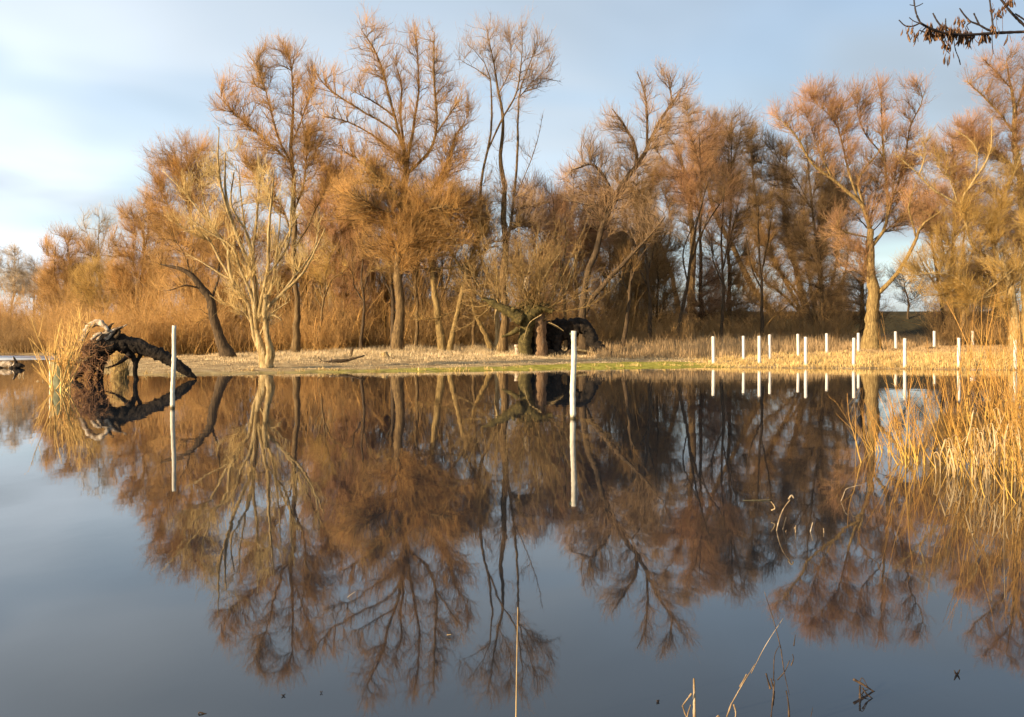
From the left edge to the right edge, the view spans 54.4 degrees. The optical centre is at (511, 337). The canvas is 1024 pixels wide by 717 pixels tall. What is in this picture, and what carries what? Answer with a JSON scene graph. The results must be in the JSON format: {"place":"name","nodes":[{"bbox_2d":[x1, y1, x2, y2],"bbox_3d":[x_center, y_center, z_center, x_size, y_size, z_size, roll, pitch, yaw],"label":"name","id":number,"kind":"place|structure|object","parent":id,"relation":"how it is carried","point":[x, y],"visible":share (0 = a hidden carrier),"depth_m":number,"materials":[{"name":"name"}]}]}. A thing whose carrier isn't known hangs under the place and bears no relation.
{"place":"outdoors","nodes":[
{"label":"outdoors","id":0,"kind":"place"},
{"bbox_2d":[109,341,788,374],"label":"dry grass","id":1,"kind":"structure","parent":0,"point":[376,351],"depth_m":56.24,"materials":[{"name":"plant"}]},
{"bbox_2d":[0,346,1019,375],"bbox_3d":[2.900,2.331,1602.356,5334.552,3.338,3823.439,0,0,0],"label":"ground","id":2,"kind":"structure","parent":0,"point":[212,370],"depth_m":48.40,"materials":[{"name":"plant"}]},
{"bbox_2d":[0,249,9,289],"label":"tree","id":3,"kind":"object","parent":2,"relation":"on","point":[2,270],"visible":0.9,"depth_m":157.81,"materials":[{"name":"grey plant"}]},
{"bbox_2d":[0,240,33,318],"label":"tree","id":4,"kind":"object","parent":2,"relation":"on","point":[10,274],"visible":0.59,"depth_m":164.70,"materials":[{"name":"grey plant"}]},
{"bbox_2d":[14,253,50,316],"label":"tree","id":5,"kind":"object","parent":2,"relation":"on","point":[27,275],"visible":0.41,"depth_m":159.94,"materials":[{"name":"grey plant"}]},
{"bbox_2d":[24,218,107,324],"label":"tree","id":6,"kind":"object","parent":2,"relation":"on","point":[62,263],"visible":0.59,"depth_m":99.45,"materials":[{"name":"brown plant"}]},
{"bbox_2d":[72,202,128,271],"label":"tree","id":7,"kind":"object","parent":2,"relation":"on","point":[99,231],"visible":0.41,"depth_m":107.93,"materials":[{"name":"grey plant"}]},
{"bbox_2d":[61,248,143,321],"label":"tree","id":8,"kind":"object","parent":2,"relation":"on","point":[91,289],"visible":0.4,"depth_m":91.52,"materials":[{"name":"brown plant"}]},
{"bbox_2d":[105,351,132,376],"bbox_3d":[-14.787,1.068,37.492,1.341,1.450,1.242,0,0,0],"label":"grass tussock","id":9,"kind":"object","parent":2,"relation":"on","point":[124,370],"depth_m":37.33,"materials":[{"name":"plant"}]},
{"bbox_2d":[91,188,187,322],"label":"tree","id":10,"kind":"object","parent":2,"relation":"on","point":[129,255],"visible":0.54,"depth_m":85.49,"materials":[{"name":"brown plant"}]},
{"bbox_2d":[0,269,366,358],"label":"golden undergrowth","id":11,"kind":"object","parent":2,"relation":"on","point":[193,343],"visible":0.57,"depth_m":67.99,"materials":[{"name":"plant"}]},
{"bbox_2d":[140,195,236,357],"bbox_3d":[-19.073,-3.549,58.623,5.956,9.970,3.213,0,0,0],"label":"leaning tree","id":12,"kind":"object","parent":2,"relation":"on","point":[224,348],"visible":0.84,"depth_m":58.27,"materials":[{"name":"brown plant"}]},
{"bbox_2d":[131,124,250,317],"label":"tree","id":13,"kind":"object","parent":2,"relation":"on","point":[174,166],"visible":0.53,"depth_m":75.68,"materials":[{"name":"brown plant"}]},
{"bbox_2d":[0,226,466,353],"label":"sapling thicket undergrowth","id":14,"kind":"object","parent":2,"relation":"on","point":[221,312],"visible":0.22,"depth_m":73.65,"materials":[{"name":"plant"}]},
{"bbox_2d":[160,124,329,367],"bbox_3d":[-11.909,-3.884,44.370,7.924,10.856,3.616,0,0,0],"label":"willow tree","id":15,"kind":"object","parent":2,"relation":"on","point":[262,306],"visible":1,"depth_m":44.19,"materials":[{"name":"brown plant"}]},
{"bbox_2d":[187,200,313,345],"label":"tree","id":16,"kind":"object","parent":2,"relation":"on","point":[258,251],"visible":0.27,"depth_m":75.52,"materials":[{"name":"brown plant"}]},
{"bbox_2d":[205,28,351,353],"bbox_3d":[-14.948,-9.367,63.904,10.248,21.114,5.203,0,0,0],"label":"tall tree","id":17,"kind":"object","parent":2,"relation":"on","point":[308,133],"visible":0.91,"depth_m":63.80,"materials":[{"name":"brown plant"}]},
{"bbox_2d":[248,216,330,325],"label":"tree","id":18,"kind":"object","parent":2,"relation":"on","point":[302,280],"visible":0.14,"depth_m":77.59,"materials":[{"name":"brown plant"}]},
{"bbox_2d":[0,283,639,353],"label":"brown undergrowth","id":19,"kind":"object","parent":2,"relation":"on","point":[8,338],"visible":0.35,"depth_m":72.79,"materials":[{"name":"plant"}]},
{"bbox_2d":[274,165,376,346],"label":"tree","id":20,"kind":"object","parent":2,"relation":"on","point":[339,270],"visible":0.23,"depth_m":74.23,"materials":[{"name":"brown plant"}]},
{"bbox_2d":[306,229,357,350],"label":"slim tree","id":21,"kind":"object","parent":2,"relation":"on","point":[319,278],"visible":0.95,"depth_m":68.05,"materials":[{"name":"brown plant"}]},
{"bbox_2d":[286,129,387,345],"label":"tree","id":22,"kind":"object","parent":2,"relation":"on","point":[338,281],"visible":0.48,"depth_m":73.63,"materials":[{"name":"brown plant"}]},
{"bbox_2d":[318,355,364,362],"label":"fallen branch","id":23,"kind":"object","parent":2,"relation":"on","point":[341,360],"visible":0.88,"depth_m":48.86,"materials":[{"name":"wood"}]},
{"bbox_2d":[336,224,380,349],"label":"slim tree","id":24,"kind":"object","parent":2,"relation":"on","point":[363,313],"visible":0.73,"depth_m":66.01,"materials":[{"name":"brown plant"}]},
{"bbox_2d":[324,226,429,340],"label":"tree","id":25,"kind":"object","parent":2,"relation":"on","point":[388,295],"visible":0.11,"depth_m":76.54,"materials":[{"name":"brown plant"}]},
{"bbox_2d":[366,229,411,346],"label":"slim tree","id":26,"kind":"object","parent":2,"relation":"on","point":[391,292],"visible":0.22,"depth_m":63.97,"materials":[{"name":"brown plant"}]},
{"bbox_2d":[300,1,502,351],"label":"giant willow","id":27,"kind":"object","parent":2,"relation":"on","point":[451,195],"visible":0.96,"depth_m":61.70,"materials":[{"name":"brown plant"}]},
{"bbox_2d":[405,191,439,348],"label":"slim tree","id":28,"kind":"object","parent":2,"relation":"on","point":[416,338],"visible":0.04,"depth_m":67.99,"materials":[{"name":"brown plant"}]},
{"bbox_2d":[337,142,508,351],"bbox_3d":[-5.513,-5.586,62.706,11.069,13.433,4.509,0,0,0],"label":"bowed tree","id":29,"kind":"object","parent":2,"relation":"on","point":[452,335],"visible":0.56,"depth_m":62.31,"materials":[{"name":"brown plant"}]},
{"bbox_2d":[385,182,468,351],"bbox_3d":[-5.216,-4.402,62.545,5.583,11.091,3.934,0,0,0],"label":"straight tree","id":30,"kind":"object","parent":2,"relation":"on","point":[441,341],"visible":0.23,"depth_m":62.60,"materials":[{"name":"plant"}]},
{"bbox_2d":[403,240,509,331],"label":"tree","id":31,"kind":"object","parent":2,"relation":"on","point":[442,276],"visible":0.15,"depth_m":79.57,"materials":[{"name":"brown plant"}]},
{"bbox_2d":[440,249,507,350],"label":"leaning tree","id":32,"kind":"object","parent":2,"relation":"on","point":[489,343],"visible":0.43,"depth_m":66.17,"materials":[{"name":"plant"}]},
{"bbox_2d":[454,211,497,348],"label":"slim tree","id":33,"kind":"object","parent":2,"relation":"on","point":[473,333],"visible":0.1,"depth_m":66.95,"materials":[{"name":"brown plant"}]},
{"bbox_2d":[464,258,519,351],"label":"short tree","id":34,"kind":"object","parent":2,"relation":"on","point":[496,321],"visible":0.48,"depth_m":64.43,"materials":[{"name":"brown plant"}]},
{"bbox_2d":[447,5,564,352],"bbox_3d":[-0.327,-9.968,63.085,7.682,22.181,4.555,0,0,0],"label":"slender tree","id":35,"kind":"object","parent":2,"relation":"on","point":[517,211],"visible":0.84,"depth_m":62.89,"materials":[{"name":"brown plant"}]},
{"bbox_2d":[293,361,722,372],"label":"moss grass","id":36,"kind":"structure","parent":2,"relation":"on","point":[547,365],"depth_m":48.34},
{"bbox_2d":[435,198,625,356],"bbox_3d":[0.879,-3.525,57.513,10.871,9.672,6.966,0,0,-12],"label":"pollard willow","id":37,"kind":"object","parent":2,"relation":"on","point":[527,314],"visible":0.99,"depth_m":57.76,"materials":[{"name":"brown plant"}]},
{"bbox_2d":[478,161,591,320],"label":"tree","id":38,"kind":"object","parent":2,"relation":"on","point":[548,193],"visible":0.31,"depth_m":73.62,"materials":[{"name":"brown plant"}]},
{"bbox_2d":[531,180,580,349],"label":"slim tree","id":39,"kind":"object","parent":2,"relation":"on","point":[557,207],"visible":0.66,"depth_m":67.95,"materials":[{"name":"brown plant"}]},
{"bbox_2d":[524,152,621,326],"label":"tree","id":40,"kind":"object","parent":2,"relation":"on","point":[592,230],"visible":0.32,"depth_m":77.69,"materials":[{"name":"brown plant"}]},
{"bbox_2d":[546,317,611,355],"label":"toppled tree","id":41,"kind":"object","parent":2,"relation":"on","point":[556,336],"visible":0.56,"depth_m":59.12,"materials":[{"name":"black plant"}]},
{"bbox_2d":[302,285,864,344],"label":"dark undergrowth","id":42,"kind":"object","parent":2,"relation":"on","point":[716,328],"visible":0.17,"depth_m":80.93,"materials":[{"name":"plant"}]},
{"bbox_2d":[575,208,654,326],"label":"tree","id":43,"kind":"object","parent":2,"relation":"on","point":[607,262],"visible":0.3,"depth_m":81.68,"materials":[{"name":"brown plant"}]},
{"bbox_2d":[552,57,701,349],"bbox_3d":[7.487,-8.622,64.263,9.974,19.538,3.923,0,0,0],"label":"leaning poplar","id":44,"kind":"object","parent":2,"relation":"on","point":[605,191],"visible":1,"depth_m":64.46,"materials":[{"name":"brown plant"}]},
{"bbox_2d":[610,203,663,348],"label":"slim tree","id":45,"kind":"object","parent":2,"relation":"on","point":[633,267],"visible":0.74,"depth_m":65.97,"materials":[{"name":"brown plant"}]},
{"bbox_2d":[587,147,696,326],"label":"tree","id":46,"kind":"object","parent":2,"relation":"on","point":[641,181],"visible":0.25,"depth_m":83.61,"materials":[{"name":"brown plant"}]},
{"bbox_2d":[630,178,664,343],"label":"slim tree","id":47,"kind":"object","parent":2,"relation":"on","point":[646,281],"visible":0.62,"depth_m":72.00,"materials":[{"name":"brown plant"}]},
{"bbox_2d":[613,166,688,318],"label":"thin tree","id":48,"kind":"object","parent":2,"relation":"on","point":[670,209],"visible":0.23,"depth_m":109.82,"materials":[{"name":"brown plant"}]},
{"bbox_2d":[606,221,703,331],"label":"tree","id":49,"kind":"object","parent":2,"relation":"on","point":[662,267],"visible":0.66,"depth_m":79.66,"materials":[{"name":"brown plant"}]},
{"bbox_2d":[310,198,1021,347],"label":"brown sapling undergrowth","id":50,"kind":"object","parent":2,"relation":"on","point":[765,314],"visible":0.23,"depth_m":82.37,"materials":[{"name":"plant"}]},
{"bbox_2d":[644,92,738,319],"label":"forked tree","id":51,"kind":"object","parent":2,"relation":"on","point":[662,157],"visible":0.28,"depth_m":109.69,"materials":[{"name":"brown plant"}]},
{"bbox_2d":[647,104,747,329],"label":"tree","id":52,"kind":"object","parent":2,"relation":"on","point":[685,196],"visible":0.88,"depth_m":83.77,"materials":[{"name":"brown plant"}]},
{"bbox_2d":[674,165,730,337],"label":"slim tree","id":53,"kind":"object","parent":2,"relation":"on","point":[691,256],"visible":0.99,"depth_m":74.00,"materials":[{"name":"brown plant"}]},
{"bbox_2d":[712,336,714,363],"bbox_3d":[10.581,0.835,52.303,0.196,1.776,0.181,0,0,0],"label":"fence post","id":54,"kind":"object","parent":2,"relation":"on","point":[713,349],"visible":0.8,"depth_m":52.23,"materials":[{"name":"white paint"}]},
{"bbox_2d":[697,175,744,338],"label":"slim tree","id":55,"kind":"object","parent":2,"relation":"on","point":[710,233],"visible":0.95,"depth_m":76.02,"materials":[{"name":"brown plant"}]},
{"bbox_2d":[677,113,776,318],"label":"slanted tree","id":56,"kind":"object","parent":2,"relation":"on","point":[735,250],"visible":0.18,"depth_m":109.48,"materials":[{"name":"brown plant"}]},
{"bbox_2d":[688,98,780,331],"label":"tree","id":57,"kind":"object","parent":2,"relation":"on","point":[739,220],"visible":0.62,"depth_m":85.67,"materials":[{"name":"brown plant"}]},
{"bbox_2d":[742,336,744,358],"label":"fence post","id":58,"kind":"object","parent":2,"relation":"on","point":[743,346],"visible":0.79,"depth_m":54.44,"materials":[{"name":"white paint"}]},
{"bbox_2d":[758,336,760,362],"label":"fence post","id":59,"kind":"object","parent":2,"relation":"on","point":[759,348],"visible":0.81,"depth_m":51.41,"materials":[{"name":"white paint"}]},
{"bbox_2d":[741,186,781,336],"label":"slim tree","id":60,"kind":"object","parent":2,"relation":"on","point":[758,262],"visible":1,"depth_m":79.98,"materials":[{"name":"brown plant"}]},
{"bbox_2d":[768,334,770,357],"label":"fence post","id":61,"kind":"object","parent":2,"relation":"on","point":[769,345],"visible":0.74,"depth_m":55.42,"materials":[{"name":"white paint"}]},
{"bbox_2d":[576,307,1008,346],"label":"bank brush","id":62,"kind":"object","parent":2,"relation":"on","point":[643,335],"visible":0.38,"depth_m":78.39,"materials":[{"name":"plant"}]},
{"bbox_2d":[735,116,860,320],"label":"bush willow","id":63,"kind":"object","parent":2,"relation":"on","point":[774,263],"visible":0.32,"depth_m":109.32,"materials":[{"name":"brown plant"}]},
{"bbox_2d":[796,334,799,356],"bbox_3d":[16.668,0.646,57.997,0.202,1.697,0.177,0,0,0],"label":"fence post","id":64,"kind":"object","parent":2,"relation":"on","point":[798,347],"visible":0.75,"depth_m":57.93,"materials":[{"name":"white paint"}]},
{"bbox_2d":[578,330,1023,359],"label":"tan grass","id":65,"kind":"structure","parent":2,"relation":"on","point":[732,346],"depth_m":65.02,"materials":[{"name":"plant"}]},
{"bbox_2d":[739,113,863,336],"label":"tree","id":66,"kind":"object","parent":2,"relation":"on","point":[826,206],"visible":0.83,"depth_m":87.78,"materials":[{"name":"brown plant"}]},
{"bbox_2d":[804,337,806,364],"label":"fence post","id":67,"kind":"object","parent":2,"relation":"on","point":[805,350],"visible":0.82,"depth_m":49.95,"materials":[{"name":"white paint"}]},
{"bbox_2d":[825,333,827,352],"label":"fence post","id":68,"kind":"object","parent":2,"relation":"on","point":[826,342],"visible":0.81,"depth_m":60.92,"materials":[{"name":"white paint"}]},
{"bbox_2d":[675,348,1023,369],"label":"golden grass","id":69,"kind":"structure","parent":2,"relation":"on","point":[824,363],"depth_m":51.83,"materials":[{"name":"plant"}]},
{"bbox_2d":[852,338,855,365],"bbox_3d":[16.815,0.900,48.991,0.193,1.754,0.166,0,0,39],"label":"fence post","id":70,"kind":"object","parent":2,"relation":"on","point":[853,348],"visible":0.84,"depth_m":48.92,"materials":[{"name":"white paint"}]},
{"bbox_2d":[753,63,959,350],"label":"old willow","id":71,"kind":"object","parent":2,"relation":"on","point":[871,338],"visible":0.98,"depth_m":67.32,"materials":[{"name":"brown plant"}]},
{"bbox_2d":[814,137,951,336],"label":"tree","id":72,"kind":"object","parent":2,"relation":"on","point":[860,287],"visible":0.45,"depth_m":91.74,"materials":[{"name":"brown plant"}]},
{"bbox_2d":[903,338,906,366],"bbox_3d":[18.783,0.917,47.604,0.167,1.742,0.167,0,0,0],"label":"fence post","id":73,"kind":"object","parent":2,"relation":"on","point":[904,352],"visible":0.87,"depth_m":47.56,"materials":[{"name":"white paint"}]},
{"bbox_2d":[913,203,951,340],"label":"slim tree","id":74,"kind":"object","parent":2,"relation":"on","point":[927,233],"visible":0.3,"depth_m":83.95,"materials":[{"name":"brown plant"}]},
{"bbox_2d":[908,118,997,340],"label":"tree","id":75,"kind":"object","parent":2,"relation":"on","point":[970,173],"visible":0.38,"depth_m":85.75,"materials":[{"name":"brown plant"}]},
{"bbox_2d":[890,117,1023,349],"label":"twisted willow","id":76,"kind":"object","parent":2,"relation":"on","point":[958,289],"visible":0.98,"depth_m":65.70,"materials":[{"name":"brown plant"}]},
{"bbox_2d":[957,338,960,366],"bbox_3d":[21.011,0.902,46.806,0.158,1.759,0.182,0,0,0],"label":"fence post","id":77,"kind":"object","parent":2,"relation":"on","point":[959,347],"visible":0.6,"depth_m":46.76,"materials":[{"name":"white paint"}]},
{"bbox_2d":[950,188,992,345],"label":"slim tree","id":78,"kind":"object","parent":2,"relation":"on","point":[964,313],"visible":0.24,"depth_m":79.94,"materials":[{"name":"brown plant"}]},
{"bbox_2d":[940,33,1023,338],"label":"edge tree","id":79,"kind":"object","parent":2,"relation":"on","point":[972,127],"visible":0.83,"depth_m":75.88,"materials":[{"name":"brown plant"}]},
{"bbox_2d":[946,174,1021,343],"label":"tree","id":80,"kind":"object","parent":2,"relation":"on","point":[988,273],"visible":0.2,"depth_m":87.57,"materials":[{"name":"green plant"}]},
{"bbox_2d":[1013,340,1016,368],"bbox_3d":[23.050,0.953,45.603,0.167,1.681,0.157,0,0,0],"label":"fence post","id":81,"kind":"object","parent":2,"relation":"on","point":[1015,364],"visible":0.5,"depth_m":45.53,"materials":[{"name":"white paint"}]},
{"bbox_2d":[0,354,1023,716],"bbox_3d":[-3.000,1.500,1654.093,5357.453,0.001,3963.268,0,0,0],"label":"water","id":82,"kind":"structure","parent":0,"point":[226,546],"depth_m":7.07,"materials":[{"name":"liquid"}]},
{"bbox_2d":[0,356,24,367],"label":"drift log","id":83,"kind":"object","parent":82,"relation":"on","point":[9,364],"visible":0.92,"depth_m":48.43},
{"bbox_2d":[0,356,63,359],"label":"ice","id":84,"kind":"structure","parent":82,"relation":"on","point":[17,357],"depth_m":72.24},
{"bbox_2d":[49,361,60,388],"bbox_3d":[-13.258,1.390,28.898,0.342,1.420,0.095,0,0,0],"label":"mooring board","id":85,"kind":"object","parent":82,"relation":"in","point":[56,381],"visible":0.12,"depth_m":28.86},
{"bbox_2d":[25,306,106,390],"bbox_3d":[-12.677,0.349,28.378,2.239,2.564,1.452,0,0,-32],"label":"reed clump","id":86,"kind":"object","parent":82,"relation":"on","point":[68,369],"visible":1,"depth_m":28.20,"materials":[{"name":"plant"}]},
{"bbox_2d":[44,319,196,379],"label":"toppled tree","id":87,"kind":"object","parent":82,"relation":"in","point":[105,344],"visible":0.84,"depth_m":35.21,"materials":[{"name":"brown plant"}]},
{"bbox_2d":[170,325,175,407],"bbox_3d":[-7.173,0.932,21.044,0.153,2.367,0.112,0,0,0],"label":"post","id":88,"kind":"object","parent":82,"relation":"in","point":[172,387],"visible":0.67,"depth_m":21.01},
{"bbox_2d":[515,607,517,716],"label":"reed stalk","id":89,"kind":"object","parent":82,"relation":"on","point":[516,667],"visible":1,"depth_m":3.79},
{"bbox_2d":[569,331,576,418],"bbox_3d":[1.120,0.975,18.367,0.153,2.186,0.130,0,0,0],"label":"post","id":90,"kind":"object","parent":82,"relation":"in","point":[572,391],"visible":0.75,"depth_m":18.32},
{"bbox_2d":[682,678,695,716],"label":"broken reed","id":91,"kind":"object","parent":82,"relation":"on","point":[694,704],"visible":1,"depth_m":3.88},
{"bbox_2d":[716,619,782,716],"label":"reed stalk","id":92,"kind":"object","parent":82,"relation":"on","point":[744,680],"visible":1,"depth_m":3.81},
{"bbox_2d":[764,592,812,716],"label":"reed stalk","id":93,"kind":"object","parent":82,"relation":"on","point":[773,696],"visible":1,"depth_m":3.80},
{"bbox_2d":[776,495,823,532],"bbox_3d":[2.223,1.389,7.729,0.366,0.328,0.167,0,0,0],"label":"reed stem tuft","id":94,"kind":"object","parent":82,"relation":"in","point":[786,517],"visible":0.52,"depth_m":7.73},
{"bbox_2d":[853,678,874,697],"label":"folded reed","id":95,"kind":"object","parent":82,"relation":"on","point":[860,683],"visible":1,"depth_m":4.18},
{"bbox_2d":[827,388,915,453],"bbox_3d":[4.763,1.114,13.237,1.096,1.018,1.139,0,0,19],"label":"clump","id":96,"kind":"object","parent":82,"relation":"on","point":[889,430],"visible":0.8,"depth_m":13.07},
{"bbox_2d":[847,365,970,466],"bbox_3d":[4.787,0.967,12.009,1.356,1.315,1.235,0,0,44],"label":"clump","id":97,"kind":"object","parent":82,"relation":"on","point":[916,433],"visible":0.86,"depth_m":11.86,"materials":[{"name":"plant"}]},
{"bbox_2d":[873,310,1013,470],"bbox_3d":[5.066,0.637,11.529,1.402,1.973,1.360,0,0,0],"label":"clump","id":98,"kind":"object","parent":82,"relation":"on","point":[957,421],"visible":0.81,"depth_m":11.57,"materials":[{"name":"plant"}]},
{"bbox_2d":[878,294,1023,471],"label":"clump","id":99,"kind":"object","parent":82,"relation":"on","point":[1021,410],"visible":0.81,"depth_m":11.45,"materials":[{"name":"plant"}]},
{"bbox_2d":[933,428,983,477],"bbox_3d":[4.792,1.284,10.861,0.620,0.595,0.334,0,0,-28],"label":"reed clump","id":100,"kind":"object","parent":82,"relation":"in","point":[953,450],"visible":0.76,"depth_m":10.87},
{"bbox_2d":[934,349,1023,502],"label":"clump","id":101,"kind":"object","parent":82,"relation":"on","point":[1018,446],"visible":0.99,"depth_m":9.36,"materials":[{"name":"plant"}]},
{"bbox_2d":[939,425,1019,480],"bbox_3d":[5.018,1.253,10.638,0.800,0.656,0.491,0,0,20],"label":"reed clump","id":102,"kind":"object","parent":82,"relation":"in","point":[986,455],"visible":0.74,"depth_m":10.64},
{"bbox_2d":[966,280,1023,419],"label":"clump","id":103,"kind":"object","parent":82,"relation":"on","point":[1008,334],"visible":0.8,"depth_m":18.50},
{"bbox_2d":[969,407,1023,481],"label":"reed clump","id":104,"kind":"object","parent":82,"relation":"in","point":[996,437],"visible":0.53,"depth_m":10.61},
{"bbox_2d":[1003,434,1004,515],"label":"reed stalk","id":105,"kind":"object","parent":82,"relation":"on","point":[1004,477],"visible":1,"depth_m":8.36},
{"bbox_2d":[0,0,1023,323],"label":"sky","id":106,"kind":"structure","parent":0,"point":[84,83],"materials":[{"name":"blue"}]},
{"bbox_2d":[669,311,1020,338],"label":"dike hill","id":107,"kind":"structure","parent":0,"point":[906,327],"depth_m":108.77,"materials":[{"name":"green plant"}]},
{"bbox_2d":[883,263,929,318],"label":"dike tree","id":108,"kind":"object","parent":107,"relation":"on","point":[902,287],"visible":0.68,"depth_m":109.90,"materials":[{"name":"brown plant"}]},
{"bbox_2d":[898,0,1023,65],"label":"overhanging branch","id":109,"kind":"object","parent":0,"point":[940,33],"visible":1,"depth_m":3.94,"materials":[{"name":"plant"}]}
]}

